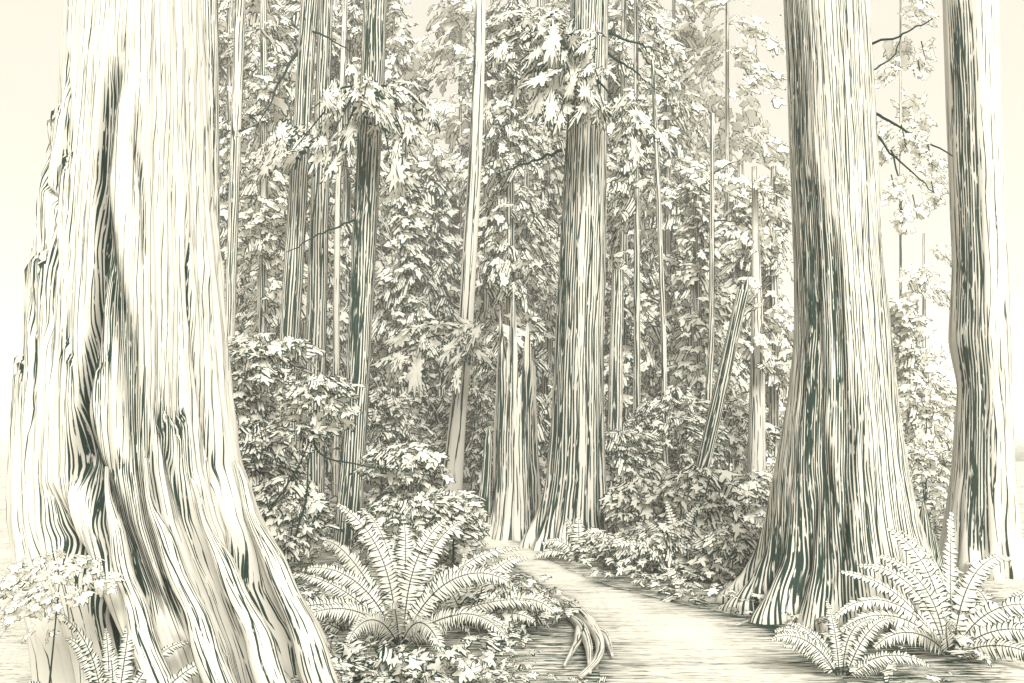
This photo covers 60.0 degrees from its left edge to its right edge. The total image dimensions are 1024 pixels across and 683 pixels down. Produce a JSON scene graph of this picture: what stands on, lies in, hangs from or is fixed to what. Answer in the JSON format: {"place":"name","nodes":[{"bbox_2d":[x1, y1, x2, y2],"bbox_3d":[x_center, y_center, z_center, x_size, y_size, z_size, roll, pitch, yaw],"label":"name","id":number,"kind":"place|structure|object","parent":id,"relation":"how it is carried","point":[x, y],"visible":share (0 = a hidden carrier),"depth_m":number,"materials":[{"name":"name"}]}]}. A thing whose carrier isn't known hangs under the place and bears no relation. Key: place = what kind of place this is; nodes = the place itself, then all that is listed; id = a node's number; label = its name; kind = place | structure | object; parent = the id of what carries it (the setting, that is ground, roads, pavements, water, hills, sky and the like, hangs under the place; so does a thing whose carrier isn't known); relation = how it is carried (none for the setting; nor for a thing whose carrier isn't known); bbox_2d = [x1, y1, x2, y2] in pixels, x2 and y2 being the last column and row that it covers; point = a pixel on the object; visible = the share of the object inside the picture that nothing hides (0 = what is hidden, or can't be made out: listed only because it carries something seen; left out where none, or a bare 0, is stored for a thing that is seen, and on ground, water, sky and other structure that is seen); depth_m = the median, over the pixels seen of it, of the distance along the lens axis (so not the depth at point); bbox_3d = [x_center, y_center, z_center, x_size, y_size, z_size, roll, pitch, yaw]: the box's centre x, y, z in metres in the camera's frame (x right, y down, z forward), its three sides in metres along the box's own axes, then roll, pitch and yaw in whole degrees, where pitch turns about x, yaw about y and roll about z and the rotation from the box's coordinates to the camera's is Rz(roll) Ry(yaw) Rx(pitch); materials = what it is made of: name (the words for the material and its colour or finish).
{"place":"outdoors","nodes":[
{"label":"outdoors","id":0,"kind":"place"},
{"bbox_2d":[0,430,1023,682],"bbox_3d":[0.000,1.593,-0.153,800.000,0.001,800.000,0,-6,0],"label":"ground","id":1,"kind":"structure","parent":0,"point":[552,644],"depth_m":6.64,"materials":[{"name":"beige soil"}]},
{"bbox_2d":[0,549,124,682],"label":"shrub","id":2,"kind":"object","parent":1,"relation":"on","point":[14,612],"visible":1,"depth_m":4.35,"materials":[{"name":"beige plant"}]},
{"bbox_2d":[29,612,226,682],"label":"sword fern","id":3,"kind":"object","parent":1,"relation":"on","point":[110,672],"visible":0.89,"depth_m":4.46,"materials":[{"name":"beige plant"}]},
{"bbox_2d":[6,0,340,682],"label":"giant redwood","id":4,"kind":"object","parent":1,"relation":"on","point":[124,456],"visible":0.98,"depth_m":5.16,"materials":[{"name":"beige plant"}]},
{"bbox_2d":[203,0,219,239],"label":"slender tree","id":5,"kind":"object","parent":1,"relation":"on","point":[211,14],"visible":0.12,"depth_m":9.75,"materials":[{"name":"beige plant"}]},
{"bbox_2d":[218,0,275,422],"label":"conifer tree","id":6,"kind":"object","parent":1,"relation":"on","point":[222,72],"visible":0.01,"depth_m":34.53,"materials":[{"name":"beige plant"}]},
{"bbox_2d":[218,0,276,470],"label":"conifer tree","id":7,"kind":"object","parent":1,"relation":"on","point":[225,109],"visible":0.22,"depth_m":25.51,"materials":[{"name":"beige plant"}]},
{"bbox_2d":[225,0,271,382],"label":"slender tree","id":8,"kind":"object","parent":1,"relation":"on","point":[235,143],"visible":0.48,"depth_m":17.33,"materials":[{"name":"beige plant"}]},
{"bbox_2d":[225,164,308,330],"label":"slender tree","id":9,"kind":"object","parent":1,"relation":"on","point":[249,255],"visible":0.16,"depth_m":20.91,"materials":[{"name":"beige plant"}]},
{"bbox_2d":[247,471,305,528],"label":"thicket","id":10,"kind":"object","parent":1,"relation":"on","point":[298,515],"visible":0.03,"depth_m":13.69,"materials":[{"name":"beige plant"}]},
{"bbox_2d":[238,420,315,493],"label":"shrub","id":11,"kind":"object","parent":1,"relation":"on","point":[254,441],"visible":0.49,"depth_m":10.12,"materials":[{"name":"beige plant"}]},
{"bbox_2d":[228,332,326,426],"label":"shrub","id":12,"kind":"object","parent":1,"relation":"on","point":[263,357],"visible":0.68,"depth_m":11.22,"materials":[{"name":"beige plant"}]},
{"bbox_2d":[219,0,337,488],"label":"conifer tree","id":13,"kind":"object","parent":1,"relation":"on","point":[267,216],"visible":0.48,"depth_m":19.14,"materials":[{"name":"beige plant"}]},
{"bbox_2d":[241,11,332,456],"bbox_3d":[-9.770,-4.687,37.342,6.240,21.216,6.204,-5,-8,44],"label":"conifer tree","id":14,"kind":"object","parent":1,"relation":"on","point":[289,122],"visible":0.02,"depth_m":36.77,"materials":[{"name":"beige plant"}]},
{"bbox_2d":[235,0,353,522],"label":"slender tree","id":15,"kind":"object","parent":1,"relation":"on","point":[298,162],"visible":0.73,"depth_m":15.10,"materials":[{"name":"plant"}]},
{"bbox_2d":[252,474,342,563],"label":"shrub","id":16,"kind":"object","parent":1,"relation":"on","point":[319,511],"visible":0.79,"depth_m":9.04,"materials":[{"name":"beige plant"}]},
{"bbox_2d":[236,0,374,495],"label":"conifer tree","id":17,"kind":"object","parent":1,"relation":"on","point":[294,6],"visible":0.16,"depth_m":22.08,"materials":[{"name":"beige plant"}]},
{"bbox_2d":[303,0,332,517],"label":"slender tree","id":18,"kind":"object","parent":1,"relation":"on","point":[316,317],"visible":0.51,"depth_m":15.70,"materials":[{"name":"beige plant"}]},
{"bbox_2d":[262,371,391,542],"bbox_3d":[-1.949,1.219,9.166,1.217,1.827,0.820,3,-6,-27],"label":"shrub","id":19,"kind":"object","parent":1,"relation":"on","point":[313,429],"visible":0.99,"depth_m":9.04,"materials":[{"name":"beige plant"}]},
{"bbox_2d":[274,0,391,484],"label":"conifer tree","id":20,"kind":"object","parent":1,"relation":"on","point":[355,16],"visible":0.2,"depth_m":26.37,"materials":[{"name":"beige plant"}]},
{"bbox_2d":[331,0,347,495],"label":"slender tree","id":21,"kind":"object","parent":1,"relation":"on","point":[336,338],"visible":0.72,"depth_m":20.22,"materials":[{"name":"beige plant"}]},
{"bbox_2d":[304,553,375,634],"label":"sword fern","id":22,"kind":"object","parent":1,"relation":"on","point":[336,628],"visible":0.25,"depth_m":6.88,"materials":[{"name":"beige plant"}]},
{"bbox_2d":[325,632,358,682],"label":"ground plant","id":23,"kind":"object","parent":1,"relation":"on","point":[337,660],"visible":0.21,"depth_m":5.53,"materials":[{"name":"beige plant"}]},
{"bbox_2d":[308,0,381,454],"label":"conifer tree","id":24,"kind":"object","parent":1,"relation":"on","point":[336,7],"visible":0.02,"depth_m":39.52,"materials":[{"name":"beige plant"}]},
{"bbox_2d":[256,0,439,549],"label":"slender tree","id":25,"kind":"object","parent":1,"relation":"on","point":[375,111],"visible":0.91,"depth_m":11.80,"materials":[{"name":"beige plant"}]},
{"bbox_2d":[327,6,428,440],"bbox_3d":[-5.051,-4.405,34.597,5.770,19.721,5.538,-2,-6,19],"label":"conifer tree","id":26,"kind":"object","parent":1,"relation":"on","point":[403,69],"visible":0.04,"depth_m":34.37,"materials":[{"name":"beige plant"}]},
{"bbox_2d":[328,377,438,488],"bbox_3d":[-2.374,1.879,15.861,1.764,2.504,1.791,-5,-7,40],"label":"thicket","id":27,"kind":"object","parent":1,"relation":"on","point":[393,403],"visible":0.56,"depth_m":15.48,"materials":[{"name":"beige plant"}]},
{"bbox_2d":[328,0,448,441],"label":"conifer tree","id":28,"kind":"object","parent":1,"relation":"on","point":[400,54],"visible":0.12,"depth_m":31.41,"materials":[{"name":"beige plant"}]},
{"bbox_2d":[392,259,398,390],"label":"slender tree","id":29,"kind":"object","parent":1,"relation":"on","point":[395,324],"visible":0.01,"depth_m":22.04,"materials":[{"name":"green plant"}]},
{"bbox_2d":[349,442,456,534],"bbox_3d":[-1.263,1.894,10.406,1.234,1.427,1.132,0,-6,0],"label":"shrub","id":30,"kind":"object","parent":1,"relation":"on","point":[404,457],"visible":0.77,"depth_m":10.26,"materials":[{"name":"beige plant"}]},
{"bbox_2d":[364,127,451,494],"bbox_3d":[-2.493,-0.727,21.393,2.631,9.630,2.940,-3,-6,27],"label":"conifer tree","id":31,"kind":"object","parent":1,"relation":"on","point":[397,286],"visible":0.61,"depth_m":20.82,"materials":[{"name":"beige plant"}]},
{"bbox_2d":[342,490,483,555],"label":"shrub","id":32,"kind":"object","parent":1,"relation":"on","point":[422,507],"visible":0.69,"depth_m":9.21,"materials":[{"name":"beige plant"}]},
{"bbox_2d":[293,503,534,657],"bbox_3d":[-0.707,1.722,6.549,1.892,1.018,1.446,0,-6,0],"label":"sword fern","id":33,"kind":"object","parent":1,"relation":"on","point":[395,607],"visible":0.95,"depth_m":6.57,"materials":[{"name":"beige plant"}]},
{"bbox_2d":[335,630,508,682],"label":"ground plant","id":34,"kind":"object","parent":1,"relation":"on","point":[391,660],"visible":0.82,"depth_m":5.59,"materials":[{"name":"beige plant"}]},
{"bbox_2d":[377,384,481,487],"bbox_3d":[-1.707,2.159,18.850,2.160,2.520,1.907,-2,-6,23],"label":"thicket","id":35,"kind":"object","parent":1,"relation":"on","point":[438,406],"visible":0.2,"depth_m":18.45,"materials":[{"name":"beige plant"}]},
{"bbox_2d":[370,0,496,496],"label":"slender tree","id":36,"kind":"object","parent":1,"relation":"on","point":[463,348],"visible":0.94,"depth_m":16.74,"materials":[{"name":"beige plant"}]},
{"bbox_2d":[393,139,483,482],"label":"conifer tree","id":37,"kind":"object","parent":1,"relation":"on","point":[443,241],"visible":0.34,"depth_m":27.00,"materials":[{"name":"beige plant"}]},
{"bbox_2d":[431,320,446,485],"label":"slender tree","id":38,"kind":"object","parent":1,"relation":"on","point":[441,391],"visible":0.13,"depth_m":20.93,"materials":[{"name":"beige plant"}]},
{"bbox_2d":[381,0,526,286],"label":"conifer tree","id":39,"kind":"object","parent":1,"relation":"on","point":[453,28],"visible":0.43,"depth_m":36.32,"materials":[{"name":"beige plant"}]},
{"bbox_2d":[413,154,495,464],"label":"conifer tree","id":40,"kind":"object","parent":1,"relation":"on","point":[453,230],"visible":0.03,"depth_m":36.65,"materials":[{"name":"beige plant"}]},
{"bbox_2d":[423,486,492,567],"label":"shrub","id":41,"kind":"object","parent":1,"relation":"on","point":[475,505],"visible":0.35,"depth_m":9.72,"materials":[{"name":"beige plant"}]},
{"bbox_2d":[429,377,495,490],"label":"thicket","id":42,"kind":"object","parent":1,"relation":"on","point":[479,404],"visible":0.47,"depth_m":17.49,"materials":[{"name":"beige plant"}]},
{"bbox_2d":[435,44,541,478],"bbox_3d":[-0.769,-2.840,28.210,4.422,15.115,4.332,-4,-7,34],"label":"conifer tree","id":43,"kind":"object","parent":1,"relation":"on","point":[488,148],"visible":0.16,"depth_m":28.35,"materials":[{"name":"beige plant"}]},
{"bbox_2d":[427,554,555,632],"bbox_3d":[-0.243,2.001,7.031,1.193,0.579,0.817,0,-6,0],"label":"sword fern","id":44,"kind":"object","parent":1,"relation":"on","point":[504,566],"visible":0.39,"depth_m":7.05,"materials":[{"name":"beige plant"}]},
{"bbox_2d":[453,0,531,381],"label":"conifer tree","id":45,"kind":"object","parent":1,"relation":"on","point":[478,289],"visible":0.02,"depth_m":39.63,"materials":[{"name":"beige plant"}]},
{"bbox_2d":[447,0,558,496],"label":"conifer tree","id":46,"kind":"object","parent":1,"relation":"on","point":[515,127],"visible":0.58,"depth_m":19.98,"materials":[{"name":"beige plant"}]},
{"bbox_2d":[476,290,540,540],"bbox_3d":[0.051,1.125,13.156,1.124,3.783,1.092,-3,-6,29],"label":"broken snag","id":47,"kind":"object","parent":1,"relation":"on","point":[512,504],"visible":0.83,"depth_m":12.87,"materials":[{"name":"beige plant"}]},
{"bbox_2d":[457,577,563,636],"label":"shrub","id":48,"kind":"object","parent":1,"relation":"on","point":[504,591],"visible":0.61,"depth_m":6.92,"materials":[{"name":"beige plant"}]},
{"bbox_2d":[492,125,558,323],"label":"slender tree","id":49,"kind":"object","parent":1,"relation":"on","point":[539,172],"visible":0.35,"depth_m":23.89,"materials":[{"name":"beige plant"}]},
{"bbox_2d":[483,0,569,477],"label":"conifer tree","id":50,"kind":"object","parent":1,"relation":"on","point":[555,180],"visible":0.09,"depth_m":24.95,"materials":[{"name":"beige plant"}]},
{"bbox_2d":[501,582,560,619],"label":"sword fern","id":51,"kind":"object","parent":1,"relation":"on","point":[554,600],"visible":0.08,"depth_m":7.38,"materials":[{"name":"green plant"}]},
{"bbox_2d":[478,0,607,469],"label":"conifer tree","id":52,"kind":"object","parent":1,"relation":"on","point":[537,301],"visible":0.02,"depth_m":33.51,"materials":[{"name":"beige plant"}]},
{"bbox_2d":[534,518,607,561],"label":"sword fern","id":53,"kind":"object","parent":1,"relation":"on","point":[574,532],"visible":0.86,"depth_m":10.65,"materials":[{"name":"beige plant"}]},
{"bbox_2d":[538,586,613,678],"bbox_3d":[0.456,2.247,7.159,0.438,0.125,3.139,0,-6,-4],"label":"exposed root","id":54,"kind":"object","parent":1,"relation":"on","point":[584,623],"visible":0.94,"depth_m":6.44,"materials":[{"name":"beige plant"}]},
{"bbox_2d":[485,0,674,550],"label":"redwood tree","id":55,"kind":"object","parent":1,"relation":"on","point":[572,53],"visible":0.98,"depth_m":11.89,"materials":[{"name":"beige plant"}]},
{"bbox_2d":[551,2,651,422],"bbox_3d":[3.664,-4.660,37.032,7.070,21.693,6.172,0,-6,0],"label":"conifer tree","id":56,"kind":"object","parent":1,"relation":"on","point":[618,32],"visible":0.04,"depth_m":36.12,"materials":[{"name":"beige plant"}]},
{"bbox_2d":[558,527,647,561],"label":"shrub","id":57,"kind":"object","parent":1,"relation":"on","point":[577,547],"visible":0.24,"depth_m":10.59,"materials":[{"name":"beige plant"}]},
{"bbox_2d":[606,269,623,477],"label":"dead tree","id":58,"kind":"object","parent":1,"relation":"on","point":[615,402],"visible":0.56,"depth_m":15.95,"materials":[{"name":"beige wood"}]},
{"bbox_2d":[606,174,662,422],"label":"conifer tree","id":59,"kind":"object","parent":1,"relation":"on","point":[642,256],"visible":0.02,"depth_m":38.56,"materials":[{"name":"beige plant"}]},
{"bbox_2d":[275,489,994,682],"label":"ground cover","id":60,"kind":"object","parent":1,"relation":"on","point":[678,580],"visible":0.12,"depth_m":8.02,"materials":[{"name":"beige plant"}]},
{"bbox_2d":[598,478,672,535],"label":"shrub","id":61,"kind":"object","parent":1,"relation":"on","point":[618,504],"visible":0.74,"depth_m":11.21,"materials":[{"name":"beige plant"}]},
{"bbox_2d":[604,420,671,495],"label":"thicket","id":62,"kind":"object","parent":1,"relation":"on","point":[645,442],"visible":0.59,"depth_m":14.45,"materials":[{"name":"beige plant"}]},
{"bbox_2d":[604,0,687,494],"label":"conifer tree","id":63,"kind":"object","parent":1,"relation":"on","point":[649,366],"visible":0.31,"depth_m":20.97,"materials":[{"name":"beige plant"}]},
{"bbox_2d":[606,0,690,506],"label":"slender tree","id":64,"kind":"object","parent":1,"relation":"on","point":[629,209],"visible":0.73,"depth_m":18.18,"materials":[{"name":"beige plant"}]},
{"bbox_2d":[650,59,668,470],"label":"slender tree","id":65,"kind":"object","parent":1,"relation":"on","point":[662,296],"visible":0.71,"depth_m":17.19,"materials":[{"name":"beige plant"}]},
{"bbox_2d":[594,520,731,573],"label":"shrub","id":66,"kind":"object","parent":1,"relation":"on","point":[654,554],"visible":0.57,"depth_m":9.71,"materials":[{"name":"beige plant"}]},
{"bbox_2d":[628,38,716,465],"bbox_3d":[4.475,-2.262,25.276,4.068,13.210,4.016,0,-6,0],"label":"conifer tree","id":67,"kind":"object","parent":1,"relation":"on","point":[673,219],"visible":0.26,"depth_m":25.18,"materials":[{"name":"beige plant"}]},
{"bbox_2d":[614,501,730,569],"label":"sword fern","id":68,"kind":"object","parent":1,"relation":"on","point":[671,515],"visible":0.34,"depth_m":9.99,"materials":[{"name":"beige plant"}]},
{"bbox_2d":[605,0,746,466],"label":"conifer tree","id":69,"kind":"object","parent":1,"relation":"on","point":[682,29],"visible":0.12,"depth_m":29.36,"materials":[{"name":"beige plant"}]},
{"bbox_2d":[624,385,730,479],"bbox_3d":[3.105,2.033,16.957,2.129,2.408,1.868,0,-6,0],"label":"thicket","id":70,"kind":"object","parent":1,"relation":"on","point":[693,421],"visible":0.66,"depth_m":16.50,"materials":[{"name":"beige plant"}]},
{"bbox_2d":[687,261,692,488],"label":"slender tree","id":71,"kind":"object","parent":1,"relation":"on","point":[690,338],"visible":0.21,"depth_m":20.07,"materials":[{"name":"beige plant"}]},
{"bbox_2d":[642,160,739,407],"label":"conifer tree","id":72,"kind":"object","parent":1,"relation":"on","point":[651,398],"depth_m":34.55,"materials":[{"name":"beige plant"}]},
{"bbox_2d":[643,463,757,529],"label":"shrub","id":73,"kind":"object","parent":1,"relation":"on","point":[716,503],"visible":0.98,"depth_m":10.74,"materials":[{"name":"beige plant"}]},
{"bbox_2d":[651,167,750,489],"bbox_3d":[4.136,-0.154,19.915,2.547,7.810,2.567,0,-6,0],"label":"conifer tree","id":74,"kind":"object","parent":1,"relation":"on","point":[693,227],"visible":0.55,"depth_m":19.94,"materials":[{"name":"beige plant"}]},
{"bbox_2d":[681,277,748,535],"bbox_3d":[2.862,0.944,12.567,1.097,3.786,0.224,0,-6,0],"label":"trunk","id":75,"kind":"object","parent":1,"relation":"on","point":[709,435],"visible":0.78,"depth_m":12.53,"materials":[{"name":"grey wood"}]},
{"bbox_2d":[684,113,748,399],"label":"slender tree","id":76,"kind":"object","parent":1,"relation":"on","point":[710,364],"visible":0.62,"depth_m":18.19,"materials":[{"name":"beige plant"}]},
{"bbox_2d":[682,519,759,584],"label":"shrub","id":77,"kind":"object","parent":1,"relation":"on","point":[743,541],"visible":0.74,"depth_m":9.04,"materials":[{"name":"beige plant"}]},
{"bbox_2d":[653,0,793,456],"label":"conifer tree","id":78,"kind":"object","parent":1,"relation":"on","point":[753,77],"visible":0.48,"depth_m":27.70,"materials":[{"name":"beige plant"}]},
{"bbox_2d":[674,395,780,483],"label":"thicket","id":79,"kind":"object","parent":1,"relation":"on","point":[736,414],"visible":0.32,"depth_m":18.36,"materials":[{"name":"beige plant"}]},
{"bbox_2d":[673,194,786,469],"bbox_3d":[5.711,0.138,22.998,3.448,8.082,2.990,0,-6,0],"label":"conifer tree","id":80,"kind":"object","parent":1,"relation":"on","point":[741,211],"visible":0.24,"depth_m":23.05,"materials":[{"name":"beige plant"}]},
{"bbox_2d":[720,466,772,531],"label":"shrub","id":81,"kind":"object","parent":1,"relation":"on","point":[756,488],"visible":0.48,"depth_m":12.10,"materials":[{"name":"beige plant"}]},
{"bbox_2d":[715,159,786,458],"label":"conifer tree","id":82,"kind":"object","parent":1,"relation":"on","point":[740,169],"visible":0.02,"depth_m":37.02,"materials":[{"name":"beige plant"}]},
{"bbox_2d":[716,166,793,508],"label":"slender tree","id":83,"kind":"object","parent":1,"relation":"on","point":[761,354],"visible":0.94,"depth_m":17.39,"materials":[{"name":"beige plant"}]},
{"bbox_2d":[726,166,793,483],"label":"conifer tree","id":84,"kind":"object","parent":1,"relation":"on","point":[775,383],"visible":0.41,"depth_m":21.98,"materials":[{"name":"beige plant"}]},
{"bbox_2d":[715,0,969,637],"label":"giant redwood","id":85,"kind":"object","parent":1,"relation":"on","point":[841,495],"visible":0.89,"depth_m":7.74,"materials":[{"name":"beige plant"}]},
{"bbox_2d":[771,601,930,678],"bbox_3d":[2.163,1.930,5.771,1.006,0.456,0.278,0,-6,0],"label":"sword fern","id":86,"kind":"object","parent":1,"relation":"on","point":[810,642],"visible":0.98,"depth_m":5.70,"materials":[{"name":"beige plant"}]},
{"bbox_2d":[874,0,948,412],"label":"conifer tree","id":87,"kind":"object","parent":1,"relation":"on","point":[898,61],"visible":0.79,"depth_m":30.54,"materials":[{"name":"beige plant"}]},
{"bbox_2d":[889,293,952,490],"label":"conifer tree","id":88,"kind":"object","parent":1,"relation":"on","point":[906,321],"visible":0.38,"depth_m":21.75,"materials":[{"name":"beige plant"}]},
{"bbox_2d":[896,233,956,486],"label":"fir tree","id":89,"kind":"object","parent":1,"relation":"on","point":[921,276],"visible":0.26,"depth_m":23.77,"materials":[{"name":"beige plant"}]},
{"bbox_2d":[897,371,956,500],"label":"shrub","id":90,"kind":"object","parent":1,"relation":"on","point":[948,402],"visible":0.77,"depth_m":17.63,"materials":[{"name":"beige plant"}]},
{"bbox_2d":[905,439,951,526],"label":"shrub","id":91,"kind":"object","parent":1,"relation":"on","point":[934,456],"visible":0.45,"depth_m":13.03,"materials":[{"name":"beige plant"}]},
{"bbox_2d":[835,510,1023,661],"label":"sword fern","id":92,"kind":"object","parent":1,"relation":"on","point":[940,606],"visible":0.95,"depth_m":6.25,"materials":[{"name":"beige plant"}]},
{"bbox_2d":[919,499,944,577],"bbox_3d":[4.160,2.051,8.844,0.420,0.948,0.275,0,-6,0],"label":"stump","id":93,"kind":"object","parent":1,"relation":"on","point":[932,539],"visible":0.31,"depth_m":8.80,"materials":[{"name":"beige wood"}]},
{"bbox_2d":[938,0,1023,579],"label":"redwood tree","id":94,"kind":"object","parent":1,"relation":"on","point":[982,504],"visible":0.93,"depth_m":9.90,"materials":[{"name":"beige plant"}]},
{"bbox_2d":[944,586,1023,628],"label":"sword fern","id":95,"kind":"object","parent":1,"relation":"on","point":[984,598],"visible":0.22,"depth_m":6.81,"materials":[{"name":"plant"}]},
{"bbox_2d":[0,0,1023,429],"label":"sky","id":96,"kind":"structure","parent":0,"point":[30,30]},
{"bbox_2d":[469,539,846,682],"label":"path","id":97,"kind":"structure","parent":0,"point":[655,640],"depth_m":6.66,"materials":[{"name":"beige soil"}]}
]}

